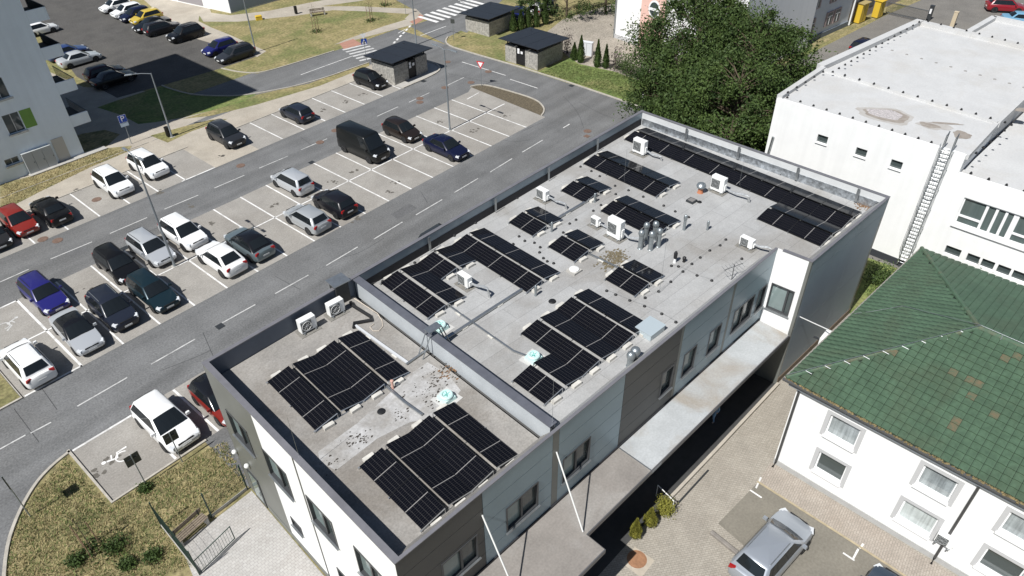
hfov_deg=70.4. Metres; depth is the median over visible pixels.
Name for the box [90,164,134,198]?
parked car
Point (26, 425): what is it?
tar seam
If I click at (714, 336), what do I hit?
window
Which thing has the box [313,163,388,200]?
painted line
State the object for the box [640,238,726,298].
lightning conductor
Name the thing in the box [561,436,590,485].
window
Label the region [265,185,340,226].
painted line
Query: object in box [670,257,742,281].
lightning conductor
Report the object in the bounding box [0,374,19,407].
lawn
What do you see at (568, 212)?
cable duct
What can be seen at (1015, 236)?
window
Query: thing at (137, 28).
parked car
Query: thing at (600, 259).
cable duct
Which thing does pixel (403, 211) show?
asphalt patch
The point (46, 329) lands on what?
painted line
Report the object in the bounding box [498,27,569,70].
bin shelter
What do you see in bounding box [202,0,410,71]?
lawn
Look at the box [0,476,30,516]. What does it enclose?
road sign
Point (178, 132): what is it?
lawn
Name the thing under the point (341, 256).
painted line
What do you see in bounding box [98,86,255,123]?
lawn
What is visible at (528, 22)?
thuja
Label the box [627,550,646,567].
manhole cover
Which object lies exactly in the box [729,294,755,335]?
window
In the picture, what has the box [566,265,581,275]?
skylight
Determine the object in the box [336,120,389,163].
parked van
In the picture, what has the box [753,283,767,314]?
window
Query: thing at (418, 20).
footpath
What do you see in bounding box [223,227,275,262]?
parked car
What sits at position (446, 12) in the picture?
crossing stripe
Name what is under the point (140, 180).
painted line
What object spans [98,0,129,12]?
parked car
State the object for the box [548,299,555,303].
roof drain
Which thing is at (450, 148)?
parked car
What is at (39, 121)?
apartment block
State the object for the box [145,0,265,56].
footpath
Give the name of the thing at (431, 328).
cable bridge
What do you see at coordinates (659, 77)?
deciduous tree
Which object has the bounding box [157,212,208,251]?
parked car
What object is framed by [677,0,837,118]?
deciduous tree
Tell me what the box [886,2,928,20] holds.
sliding gate
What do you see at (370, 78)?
parked car
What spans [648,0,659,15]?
window
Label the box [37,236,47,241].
manhole cover
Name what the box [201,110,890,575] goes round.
office building
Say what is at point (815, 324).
brace bar
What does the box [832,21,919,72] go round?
lightning conductor
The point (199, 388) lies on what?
parked car
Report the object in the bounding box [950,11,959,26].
gate post
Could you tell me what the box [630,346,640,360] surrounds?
vent cowl
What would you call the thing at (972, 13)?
yard
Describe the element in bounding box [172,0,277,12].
white building
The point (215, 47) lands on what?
parked car
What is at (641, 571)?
manhole surround
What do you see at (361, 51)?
crossing stripe
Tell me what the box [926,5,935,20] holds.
gate post
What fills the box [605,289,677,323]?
lightning conductor
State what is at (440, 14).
crossing stripe
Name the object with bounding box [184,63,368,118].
lawn
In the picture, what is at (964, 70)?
lightning conductor
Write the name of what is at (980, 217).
window
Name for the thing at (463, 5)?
crossing stripe
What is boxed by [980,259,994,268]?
window
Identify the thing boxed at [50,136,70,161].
door
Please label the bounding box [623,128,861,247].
solar array
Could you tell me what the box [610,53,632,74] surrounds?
shrub
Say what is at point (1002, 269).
window
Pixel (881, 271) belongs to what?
shrub
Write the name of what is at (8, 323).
wheelchair symbol
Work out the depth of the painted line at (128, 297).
50.34 m
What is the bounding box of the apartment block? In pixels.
[0,0,107,184]
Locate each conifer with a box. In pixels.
[628,518,642,539]
[642,507,658,528]
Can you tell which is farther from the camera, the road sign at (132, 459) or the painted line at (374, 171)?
the painted line at (374, 171)
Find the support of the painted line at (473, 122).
on the parking lot at (192, 283)
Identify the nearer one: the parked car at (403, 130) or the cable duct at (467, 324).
the cable duct at (467, 324)
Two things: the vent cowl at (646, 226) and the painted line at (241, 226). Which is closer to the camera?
the vent cowl at (646, 226)
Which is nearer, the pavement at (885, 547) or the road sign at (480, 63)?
the pavement at (885, 547)
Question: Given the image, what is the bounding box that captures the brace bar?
[800,316,831,331]
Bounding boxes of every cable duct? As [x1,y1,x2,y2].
[355,324,407,362]
[383,383,422,415]
[406,349,427,364]
[444,288,523,339]
[447,304,526,357]
[558,197,593,217]
[587,253,624,269]
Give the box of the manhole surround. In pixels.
[621,547,654,575]
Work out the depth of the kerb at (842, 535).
35.15 m
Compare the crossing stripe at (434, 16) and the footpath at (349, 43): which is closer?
the footpath at (349, 43)
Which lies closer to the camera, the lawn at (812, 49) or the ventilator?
the ventilator
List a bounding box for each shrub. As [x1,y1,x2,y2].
[63,550,86,571]
[99,528,144,561]
[114,551,138,574]
[134,480,154,494]
[140,543,162,564]
[562,27,575,53]
[608,43,622,68]
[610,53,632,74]
[613,54,640,78]
[650,493,678,520]
[860,262,898,294]
[862,257,899,288]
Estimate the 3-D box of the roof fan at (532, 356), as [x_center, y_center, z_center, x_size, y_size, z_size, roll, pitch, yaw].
[0.999,3.146,33.325,1.000,0.312,1.000,27,46,31]
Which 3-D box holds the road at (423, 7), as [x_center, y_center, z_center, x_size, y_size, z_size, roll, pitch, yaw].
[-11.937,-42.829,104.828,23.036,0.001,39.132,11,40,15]
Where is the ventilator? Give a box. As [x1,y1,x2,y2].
[696,182,705,193]
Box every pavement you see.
[9,73,206,181]
[17,64,371,209]
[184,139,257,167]
[390,62,438,87]
[760,463,953,575]
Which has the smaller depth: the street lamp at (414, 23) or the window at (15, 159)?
the window at (15, 159)
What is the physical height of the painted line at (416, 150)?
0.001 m
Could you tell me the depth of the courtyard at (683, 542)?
36.34 m
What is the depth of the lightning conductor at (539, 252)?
40.29 m
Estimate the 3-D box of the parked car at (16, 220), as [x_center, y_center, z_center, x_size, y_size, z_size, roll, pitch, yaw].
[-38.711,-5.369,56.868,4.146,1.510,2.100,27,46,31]
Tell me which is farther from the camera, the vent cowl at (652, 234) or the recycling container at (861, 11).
the recycling container at (861, 11)
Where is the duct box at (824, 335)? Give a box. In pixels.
[813,330,830,343]
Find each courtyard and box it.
[184,491,323,575]
[599,298,957,575]
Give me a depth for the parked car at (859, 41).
82.66 m
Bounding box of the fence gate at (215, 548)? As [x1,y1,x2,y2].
[194,526,234,572]
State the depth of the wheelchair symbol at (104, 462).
39.28 m
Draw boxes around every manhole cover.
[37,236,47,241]
[52,238,62,242]
[92,197,101,201]
[236,163,244,167]
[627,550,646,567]
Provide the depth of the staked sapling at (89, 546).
34.45 m
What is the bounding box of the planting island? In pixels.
[472,85,542,114]
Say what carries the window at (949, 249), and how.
in the white building at (975, 218)
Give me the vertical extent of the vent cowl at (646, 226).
1.225 m
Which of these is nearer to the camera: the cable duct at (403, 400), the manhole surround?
the cable duct at (403, 400)
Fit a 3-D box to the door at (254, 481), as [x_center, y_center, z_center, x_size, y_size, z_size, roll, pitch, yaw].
[-12.730,10.014,36.220,1.050,2.250,0.103,31,48,34]
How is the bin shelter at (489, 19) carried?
on the ground at (200, 82)
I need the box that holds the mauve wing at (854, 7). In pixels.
[848,0,899,24]
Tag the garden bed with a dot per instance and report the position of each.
(859, 299)
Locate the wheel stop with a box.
[710,530,737,553]
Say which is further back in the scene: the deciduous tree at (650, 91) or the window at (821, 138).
the deciduous tree at (650, 91)
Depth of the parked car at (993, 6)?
93.23 m
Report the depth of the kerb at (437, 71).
78.27 m
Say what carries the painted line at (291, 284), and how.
on the road at (28, 459)
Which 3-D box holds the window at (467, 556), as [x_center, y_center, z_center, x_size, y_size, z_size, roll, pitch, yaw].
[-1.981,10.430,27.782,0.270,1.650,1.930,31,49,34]
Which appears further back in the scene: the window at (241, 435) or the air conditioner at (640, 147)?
the air conditioner at (640, 147)
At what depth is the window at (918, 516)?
33.65 m
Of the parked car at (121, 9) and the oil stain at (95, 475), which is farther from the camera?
the parked car at (121, 9)
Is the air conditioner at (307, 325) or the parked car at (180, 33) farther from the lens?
the parked car at (180, 33)
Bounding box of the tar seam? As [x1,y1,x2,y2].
[14,409,38,441]
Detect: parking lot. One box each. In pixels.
[0,81,401,258]
[0,87,544,397]
[20,0,213,97]
[71,371,224,500]
[170,31,255,69]
[718,484,902,575]
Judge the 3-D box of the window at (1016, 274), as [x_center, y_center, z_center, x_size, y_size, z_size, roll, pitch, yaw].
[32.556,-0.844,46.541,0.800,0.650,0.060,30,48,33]
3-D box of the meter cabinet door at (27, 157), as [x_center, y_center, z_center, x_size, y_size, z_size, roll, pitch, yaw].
[-42.190,-10.950,63.613,0.380,1.980,0.790,28,47,31]
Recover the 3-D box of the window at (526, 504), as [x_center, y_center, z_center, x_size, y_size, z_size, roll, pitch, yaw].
[0.405,8.921,29.633,0.270,1.650,1.980,31,49,34]
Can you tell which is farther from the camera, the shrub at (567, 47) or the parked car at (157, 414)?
the shrub at (567, 47)
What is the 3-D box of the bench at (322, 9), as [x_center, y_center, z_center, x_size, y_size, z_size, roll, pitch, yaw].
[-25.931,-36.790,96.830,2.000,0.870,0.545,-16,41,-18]
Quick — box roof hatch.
[686,197,697,204]
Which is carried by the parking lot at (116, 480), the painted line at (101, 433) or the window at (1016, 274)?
the painted line at (101, 433)
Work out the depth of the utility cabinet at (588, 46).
83.62 m
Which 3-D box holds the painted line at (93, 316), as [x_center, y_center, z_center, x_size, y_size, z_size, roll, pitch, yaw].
[-28.646,1.566,49.067,10.090,0.001,0.120,28,47,31]
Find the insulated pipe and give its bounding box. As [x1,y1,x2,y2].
[349,301,372,328]
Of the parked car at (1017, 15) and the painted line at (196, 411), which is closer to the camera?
the painted line at (196, 411)
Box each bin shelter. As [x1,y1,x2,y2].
[363,41,431,84]
[459,2,519,36]
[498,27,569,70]
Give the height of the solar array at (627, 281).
0.346 m
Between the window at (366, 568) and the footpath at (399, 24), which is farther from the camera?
the footpath at (399, 24)
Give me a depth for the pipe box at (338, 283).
36.31 m
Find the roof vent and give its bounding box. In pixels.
[673,251,677,262]
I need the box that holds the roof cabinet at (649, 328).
[635,316,665,340]
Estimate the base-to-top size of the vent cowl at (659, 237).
1.225 m
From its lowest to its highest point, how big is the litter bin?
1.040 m
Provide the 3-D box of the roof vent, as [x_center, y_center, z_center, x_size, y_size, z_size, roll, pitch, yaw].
[8.747,-1.673,38.882,0.205,0.750,0.210,28,47,31]
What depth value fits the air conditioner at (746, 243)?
39.77 m
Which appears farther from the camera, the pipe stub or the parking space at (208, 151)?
the parking space at (208, 151)
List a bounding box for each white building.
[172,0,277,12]
[613,0,817,59]
[765,15,1023,285]
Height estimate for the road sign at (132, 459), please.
2.410 m
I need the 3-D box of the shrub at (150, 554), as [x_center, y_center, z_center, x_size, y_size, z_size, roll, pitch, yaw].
[-17.095,12.617,34.399,1.398,0.583,1.281,28,47,31]
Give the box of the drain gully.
[215,323,224,329]
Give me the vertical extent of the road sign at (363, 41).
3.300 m
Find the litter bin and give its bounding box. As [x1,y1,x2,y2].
[163,126,169,136]
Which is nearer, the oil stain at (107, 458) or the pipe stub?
the pipe stub
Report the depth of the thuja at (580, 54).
81.65 m
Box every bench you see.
[169,508,209,545]
[309,7,324,16]
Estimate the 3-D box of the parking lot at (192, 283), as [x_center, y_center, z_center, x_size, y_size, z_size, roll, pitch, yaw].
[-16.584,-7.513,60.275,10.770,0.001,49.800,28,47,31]
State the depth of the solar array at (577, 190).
44.81 m
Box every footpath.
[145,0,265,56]
[193,0,421,21]
[334,14,423,44]
[339,39,360,48]
[410,14,422,23]
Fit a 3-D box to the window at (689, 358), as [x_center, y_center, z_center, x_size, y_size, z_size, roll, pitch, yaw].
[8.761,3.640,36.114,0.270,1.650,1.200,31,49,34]
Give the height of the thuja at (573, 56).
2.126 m
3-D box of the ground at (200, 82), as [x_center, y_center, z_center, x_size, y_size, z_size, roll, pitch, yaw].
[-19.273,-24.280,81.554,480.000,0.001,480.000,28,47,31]
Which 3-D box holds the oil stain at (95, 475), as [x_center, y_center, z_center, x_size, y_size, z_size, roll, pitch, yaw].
[-22.002,9.888,38.395,0.912,0.004,0.851,8,39,11]
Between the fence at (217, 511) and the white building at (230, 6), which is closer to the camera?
the fence at (217, 511)
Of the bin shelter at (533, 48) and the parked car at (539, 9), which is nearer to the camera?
the bin shelter at (533, 48)
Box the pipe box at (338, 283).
[325,273,350,302]
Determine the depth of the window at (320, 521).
29.60 m
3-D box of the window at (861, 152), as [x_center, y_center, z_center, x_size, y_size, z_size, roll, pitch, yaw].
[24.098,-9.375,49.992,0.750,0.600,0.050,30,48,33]
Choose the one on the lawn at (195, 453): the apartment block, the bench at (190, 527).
the bench at (190, 527)
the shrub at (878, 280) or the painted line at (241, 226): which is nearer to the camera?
the shrub at (878, 280)
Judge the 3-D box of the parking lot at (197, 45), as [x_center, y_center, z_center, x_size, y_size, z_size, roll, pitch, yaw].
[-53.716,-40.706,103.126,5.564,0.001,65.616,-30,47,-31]
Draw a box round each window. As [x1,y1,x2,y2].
[0,77,13,101]
[1,112,28,136]
[4,156,22,168]
[225,409,255,458]
[261,448,294,502]
[290,516,303,538]
[305,494,338,550]
[336,567,344,575]
[353,545,381,575]
[441,534,481,575]
[506,481,540,535]
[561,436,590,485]
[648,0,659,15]
[658,364,674,399]
[680,344,697,379]
[706,323,721,357]
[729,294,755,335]
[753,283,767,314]
[764,283,794,318]
[809,446,851,487]
[817,134,827,143]
[820,409,866,453]
[856,147,866,156]
[890,159,902,169]
[890,495,944,540]
[909,459,964,506]
[944,245,961,256]
[950,198,1017,243]
[966,253,980,263]
[970,542,1023,575]
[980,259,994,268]
[991,506,1023,549]
[996,264,1010,274]
[1003,215,1023,250]
[1011,270,1023,280]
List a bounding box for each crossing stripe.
[350,48,373,54]
[353,50,376,56]
[418,16,438,22]
[424,14,444,19]
[430,12,449,17]
[436,9,456,15]
[442,7,459,12]
[449,5,465,10]
[455,3,471,8]
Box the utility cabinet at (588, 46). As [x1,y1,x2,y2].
[583,40,593,55]
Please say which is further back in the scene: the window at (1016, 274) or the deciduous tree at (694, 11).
the deciduous tree at (694, 11)
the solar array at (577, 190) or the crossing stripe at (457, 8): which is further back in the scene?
the crossing stripe at (457, 8)
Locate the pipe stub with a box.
[390,379,393,389]
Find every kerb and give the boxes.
[0,36,637,210]
[0,372,206,575]
[470,84,544,115]
[757,481,905,575]
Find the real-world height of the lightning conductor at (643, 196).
0.110 m
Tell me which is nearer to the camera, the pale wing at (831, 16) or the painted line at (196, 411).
the painted line at (196, 411)
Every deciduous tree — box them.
[516,0,550,17]
[542,0,597,21]
[578,0,615,15]
[610,0,781,92]
[613,42,727,124]
[637,78,673,99]
[652,42,797,152]
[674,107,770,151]
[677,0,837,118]
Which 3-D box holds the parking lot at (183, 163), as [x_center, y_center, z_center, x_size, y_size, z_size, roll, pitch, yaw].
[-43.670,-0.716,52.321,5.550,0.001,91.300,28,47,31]
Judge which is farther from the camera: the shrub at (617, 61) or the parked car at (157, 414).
the shrub at (617, 61)
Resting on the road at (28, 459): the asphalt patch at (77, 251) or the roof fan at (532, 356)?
the asphalt patch at (77, 251)
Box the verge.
[777,0,919,62]
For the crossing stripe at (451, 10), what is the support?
on the road at (423, 7)
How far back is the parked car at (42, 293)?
48.97 m
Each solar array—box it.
[266,330,409,433]
[358,402,518,532]
[379,228,559,320]
[508,206,562,237]
[511,289,642,406]
[547,229,604,263]
[560,176,611,203]
[582,151,680,198]
[599,195,680,236]
[604,259,664,298]
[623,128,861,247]
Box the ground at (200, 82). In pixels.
[36,0,906,575]
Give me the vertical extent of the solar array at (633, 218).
0.346 m
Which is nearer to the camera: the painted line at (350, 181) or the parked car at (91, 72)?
the painted line at (350, 181)
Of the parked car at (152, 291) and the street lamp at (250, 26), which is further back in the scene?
the street lamp at (250, 26)
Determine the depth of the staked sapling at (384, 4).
99.66 m
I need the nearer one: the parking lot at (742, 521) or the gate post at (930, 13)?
the parking lot at (742, 521)
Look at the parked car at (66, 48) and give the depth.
85.55 m
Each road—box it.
[0,29,639,575]
[397,0,501,44]
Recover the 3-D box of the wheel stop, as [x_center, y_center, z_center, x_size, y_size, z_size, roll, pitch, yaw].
[10.436,12.363,34.352,0.200,0.180,2.522,-29,46,-31]
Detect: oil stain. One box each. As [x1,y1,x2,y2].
[91,468,106,481]
[103,454,121,464]
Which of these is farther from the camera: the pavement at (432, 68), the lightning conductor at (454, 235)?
the pavement at (432, 68)
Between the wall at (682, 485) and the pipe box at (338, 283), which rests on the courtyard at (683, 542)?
the wall at (682, 485)
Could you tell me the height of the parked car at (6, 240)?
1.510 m
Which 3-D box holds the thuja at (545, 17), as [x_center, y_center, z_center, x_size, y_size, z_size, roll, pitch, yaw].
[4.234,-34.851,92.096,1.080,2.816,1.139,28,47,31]
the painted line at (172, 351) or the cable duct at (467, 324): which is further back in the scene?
the painted line at (172, 351)
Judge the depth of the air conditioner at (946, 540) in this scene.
32.45 m
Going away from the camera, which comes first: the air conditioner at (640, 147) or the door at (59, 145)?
the air conditioner at (640, 147)
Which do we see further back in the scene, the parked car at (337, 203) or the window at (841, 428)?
the parked car at (337, 203)
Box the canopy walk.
[583,373,774,575]
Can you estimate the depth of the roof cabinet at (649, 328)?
34.48 m
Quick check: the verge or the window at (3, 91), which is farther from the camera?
the verge
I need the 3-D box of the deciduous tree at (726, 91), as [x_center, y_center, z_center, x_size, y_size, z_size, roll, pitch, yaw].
[19.470,-15.176,62.422,14.799,10.989,15.470,28,47,31]
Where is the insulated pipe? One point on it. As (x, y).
(362, 311)
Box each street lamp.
[121,147,177,267]
[124,73,174,137]
[243,0,257,52]
[412,0,416,43]
[431,43,456,130]
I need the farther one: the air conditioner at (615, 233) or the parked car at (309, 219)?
the parked car at (309, 219)
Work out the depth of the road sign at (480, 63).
76.25 m
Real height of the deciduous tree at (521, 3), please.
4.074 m
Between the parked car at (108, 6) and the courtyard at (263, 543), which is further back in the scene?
the parked car at (108, 6)
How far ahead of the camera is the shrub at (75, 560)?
34.17 m
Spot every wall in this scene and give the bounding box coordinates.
[668,382,779,500]
[677,470,708,503]
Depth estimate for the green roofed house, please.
33.50 m
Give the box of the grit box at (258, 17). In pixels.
[255,15,262,20]
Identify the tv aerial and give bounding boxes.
[723,261,744,279]
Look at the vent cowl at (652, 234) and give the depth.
39.59 m
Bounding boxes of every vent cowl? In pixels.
[626,351,635,366]
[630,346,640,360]
[637,229,644,249]
[644,222,649,241]
[647,231,655,250]
[653,221,658,240]
[655,228,662,247]
[682,214,687,230]
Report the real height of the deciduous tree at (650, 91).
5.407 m
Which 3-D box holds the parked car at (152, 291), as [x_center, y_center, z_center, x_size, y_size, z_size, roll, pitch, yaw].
[-24.609,0.074,49.647,4.646,1.514,2.140,28,47,31]
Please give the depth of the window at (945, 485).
32.03 m
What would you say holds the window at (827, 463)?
in the green roofed house
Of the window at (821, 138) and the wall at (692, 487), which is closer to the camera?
the wall at (692, 487)
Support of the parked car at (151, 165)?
on the parking lot at (183, 163)
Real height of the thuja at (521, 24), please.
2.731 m
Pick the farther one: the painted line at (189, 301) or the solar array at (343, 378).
the painted line at (189, 301)
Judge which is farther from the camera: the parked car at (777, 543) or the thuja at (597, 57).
the thuja at (597, 57)
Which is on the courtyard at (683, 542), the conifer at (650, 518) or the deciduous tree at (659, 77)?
the conifer at (650, 518)
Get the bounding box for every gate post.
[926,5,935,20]
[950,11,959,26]
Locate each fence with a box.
[148,502,200,574]
[200,465,247,517]
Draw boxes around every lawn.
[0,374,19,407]
[7,442,250,575]
[78,130,119,152]
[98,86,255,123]
[151,119,225,142]
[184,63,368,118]
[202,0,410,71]
[447,31,503,59]
[539,58,654,102]
[711,48,819,145]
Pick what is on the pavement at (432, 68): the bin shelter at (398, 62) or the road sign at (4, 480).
the bin shelter at (398, 62)
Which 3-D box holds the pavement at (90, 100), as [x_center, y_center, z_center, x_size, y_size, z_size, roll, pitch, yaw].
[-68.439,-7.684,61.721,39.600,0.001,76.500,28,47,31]
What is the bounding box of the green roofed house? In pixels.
[772,246,1023,575]
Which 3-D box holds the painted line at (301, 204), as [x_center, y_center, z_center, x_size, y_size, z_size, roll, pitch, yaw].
[-16.716,-7.219,59.895,0.120,0.001,48.700,28,47,31]
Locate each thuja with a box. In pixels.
[509,10,516,31]
[517,8,524,29]
[525,7,532,27]
[532,5,540,26]
[541,2,549,24]
[570,42,577,60]
[576,35,585,62]
[593,39,601,67]
[602,44,609,68]
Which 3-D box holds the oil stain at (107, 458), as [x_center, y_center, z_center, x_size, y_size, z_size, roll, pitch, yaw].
[-21.582,9.208,39.245,0.718,0.004,0.898,28,47,31]
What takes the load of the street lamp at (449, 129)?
on the parking lot at (192, 283)
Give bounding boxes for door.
[20,151,39,173]
[29,147,48,170]
[39,144,57,166]
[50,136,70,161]
[246,469,267,507]
[407,59,415,78]
[517,48,524,65]
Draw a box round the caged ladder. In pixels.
[897,131,959,263]
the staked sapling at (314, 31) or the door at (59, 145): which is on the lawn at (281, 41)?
the staked sapling at (314, 31)
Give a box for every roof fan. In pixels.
[431,387,462,405]
[435,319,454,336]
[519,349,544,368]
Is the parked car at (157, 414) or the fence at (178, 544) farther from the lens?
the parked car at (157, 414)
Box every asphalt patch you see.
[65,245,88,257]
[391,204,416,218]
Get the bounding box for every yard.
[547,4,682,92]
[767,0,1023,267]
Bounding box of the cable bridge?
[418,322,449,359]
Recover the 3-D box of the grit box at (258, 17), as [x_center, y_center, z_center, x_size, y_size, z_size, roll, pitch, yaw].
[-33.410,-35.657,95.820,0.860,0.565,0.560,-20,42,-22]
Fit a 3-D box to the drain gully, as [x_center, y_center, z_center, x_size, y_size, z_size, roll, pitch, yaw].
[-19.148,2.503,47.650,0.500,0.025,0.500,28,47,31]
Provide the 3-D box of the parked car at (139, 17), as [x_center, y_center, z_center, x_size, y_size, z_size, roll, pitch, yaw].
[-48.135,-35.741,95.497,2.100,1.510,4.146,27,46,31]
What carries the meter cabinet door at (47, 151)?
in the apartment block
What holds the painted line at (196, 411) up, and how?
on the parking lot at (116, 480)
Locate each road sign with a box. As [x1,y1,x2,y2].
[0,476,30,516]
[117,114,131,143]
[123,451,145,482]
[162,429,182,462]
[360,33,366,60]
[477,61,483,85]
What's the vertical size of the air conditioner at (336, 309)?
0.820 m
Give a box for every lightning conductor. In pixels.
[371,222,476,283]
[512,235,554,264]
[579,165,689,217]
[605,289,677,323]
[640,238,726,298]
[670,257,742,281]
[786,96,932,142]
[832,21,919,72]
[844,74,1005,122]
[891,50,1023,87]
[974,124,1012,153]
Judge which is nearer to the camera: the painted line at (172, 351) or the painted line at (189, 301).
the painted line at (172, 351)
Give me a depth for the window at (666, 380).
35.33 m
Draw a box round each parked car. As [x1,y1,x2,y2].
[0,203,40,237]
[0,226,13,249]
[0,338,57,388]
[16,270,70,315]
[29,196,73,226]
[30,22,58,36]
[48,43,89,61]
[48,306,105,355]
[55,50,101,68]
[82,63,125,80]
[84,283,139,331]
[88,69,136,89]
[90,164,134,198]
[92,242,140,284]
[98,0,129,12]
[110,1,140,17]
[118,5,147,22]
[124,227,176,267]
[124,267,180,312]
[126,147,169,179]
[129,7,163,24]
[129,389,200,453]
[132,15,171,32]
[141,19,179,36]
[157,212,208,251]
[166,21,204,43]
[187,372,226,426]
[195,241,247,278]
[201,36,237,56]
[205,119,245,148]
[214,41,255,63]
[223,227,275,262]
[270,167,314,196]
[279,102,314,123]
[283,204,331,234]
[311,189,357,218]
[352,67,388,89]
[381,115,422,142]
[418,223,441,237]
[422,133,469,161]
[514,5,527,21]
[529,2,541,15]
[542,0,556,11]
[728,508,813,575]
[848,37,870,49]
[861,563,899,575]
[984,0,1023,12]
[1000,11,1023,20]
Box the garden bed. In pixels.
[849,258,897,313]
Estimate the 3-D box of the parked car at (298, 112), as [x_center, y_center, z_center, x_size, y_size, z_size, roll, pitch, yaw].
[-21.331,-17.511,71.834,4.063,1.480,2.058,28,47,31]
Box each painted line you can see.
[0,435,25,448]
[16,299,82,366]
[25,365,80,396]
[28,104,503,339]
[51,242,90,258]
[55,282,123,343]
[70,194,99,215]
[72,415,131,450]
[77,377,126,405]
[91,265,160,324]
[124,250,194,305]
[127,171,157,191]
[151,339,194,364]
[162,240,227,287]
[172,389,218,431]
[213,209,287,255]
[222,304,254,322]
[240,197,314,240]
[250,123,282,138]
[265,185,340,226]
[271,114,304,129]
[275,275,307,293]
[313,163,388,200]
[326,247,357,265]
[336,153,411,188]
[379,134,452,166]
[389,157,432,177]
[417,116,490,145]
[436,108,508,136]
[453,100,524,126]
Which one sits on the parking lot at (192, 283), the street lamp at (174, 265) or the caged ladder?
the street lamp at (174, 265)
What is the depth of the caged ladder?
47.62 m
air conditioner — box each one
[295,312,321,338]
[323,296,349,321]
[454,270,489,297]
[533,186,566,209]
[587,215,606,230]
[603,214,644,245]
[629,136,661,160]
[707,173,749,202]
[735,234,771,252]
[934,529,956,551]
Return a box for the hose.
[354,298,382,330]
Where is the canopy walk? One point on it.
(672, 473)
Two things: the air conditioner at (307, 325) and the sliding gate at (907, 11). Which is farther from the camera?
the sliding gate at (907, 11)
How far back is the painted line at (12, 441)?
40.27 m
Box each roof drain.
[377,408,385,414]
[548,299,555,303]
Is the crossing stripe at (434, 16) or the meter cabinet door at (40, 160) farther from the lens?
the crossing stripe at (434, 16)
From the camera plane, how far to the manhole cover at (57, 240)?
55.78 m
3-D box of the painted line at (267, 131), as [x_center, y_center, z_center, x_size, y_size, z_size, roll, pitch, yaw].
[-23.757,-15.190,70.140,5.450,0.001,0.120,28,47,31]
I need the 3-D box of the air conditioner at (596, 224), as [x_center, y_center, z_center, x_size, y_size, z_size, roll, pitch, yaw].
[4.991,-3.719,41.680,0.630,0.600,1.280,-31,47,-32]
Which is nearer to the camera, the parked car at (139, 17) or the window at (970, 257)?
the window at (970, 257)
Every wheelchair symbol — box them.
[0,316,17,330]
[101,446,125,464]
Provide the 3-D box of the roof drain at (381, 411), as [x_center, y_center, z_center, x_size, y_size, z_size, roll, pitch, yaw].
[-5.579,5.252,31.017,0.384,0.065,0.384,28,47,31]
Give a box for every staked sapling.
[62,511,108,569]
[307,5,321,33]
[364,2,378,22]
[379,0,388,6]
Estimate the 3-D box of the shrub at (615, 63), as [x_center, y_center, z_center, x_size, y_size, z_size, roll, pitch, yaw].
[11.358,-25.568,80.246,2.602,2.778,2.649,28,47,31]
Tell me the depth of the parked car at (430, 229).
53.58 m
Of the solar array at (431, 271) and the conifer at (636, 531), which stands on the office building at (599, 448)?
the solar array at (431, 271)
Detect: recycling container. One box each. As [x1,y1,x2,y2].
[853,0,871,23]
[871,0,887,18]
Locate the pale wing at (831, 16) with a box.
[809,0,852,42]
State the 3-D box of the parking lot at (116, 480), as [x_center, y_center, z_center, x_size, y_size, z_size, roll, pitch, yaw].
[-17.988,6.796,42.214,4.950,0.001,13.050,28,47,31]
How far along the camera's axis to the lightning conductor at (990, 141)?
46.56 m
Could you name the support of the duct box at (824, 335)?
attached to the green roofed house
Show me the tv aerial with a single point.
(733, 268)
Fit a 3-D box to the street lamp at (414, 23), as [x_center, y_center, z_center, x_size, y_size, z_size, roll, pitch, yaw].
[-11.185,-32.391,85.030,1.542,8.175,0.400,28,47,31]
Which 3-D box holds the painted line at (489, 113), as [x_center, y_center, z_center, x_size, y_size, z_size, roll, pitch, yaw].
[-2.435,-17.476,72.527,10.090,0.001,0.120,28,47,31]
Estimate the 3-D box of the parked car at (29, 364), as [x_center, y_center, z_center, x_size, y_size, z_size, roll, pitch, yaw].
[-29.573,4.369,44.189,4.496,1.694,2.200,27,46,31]

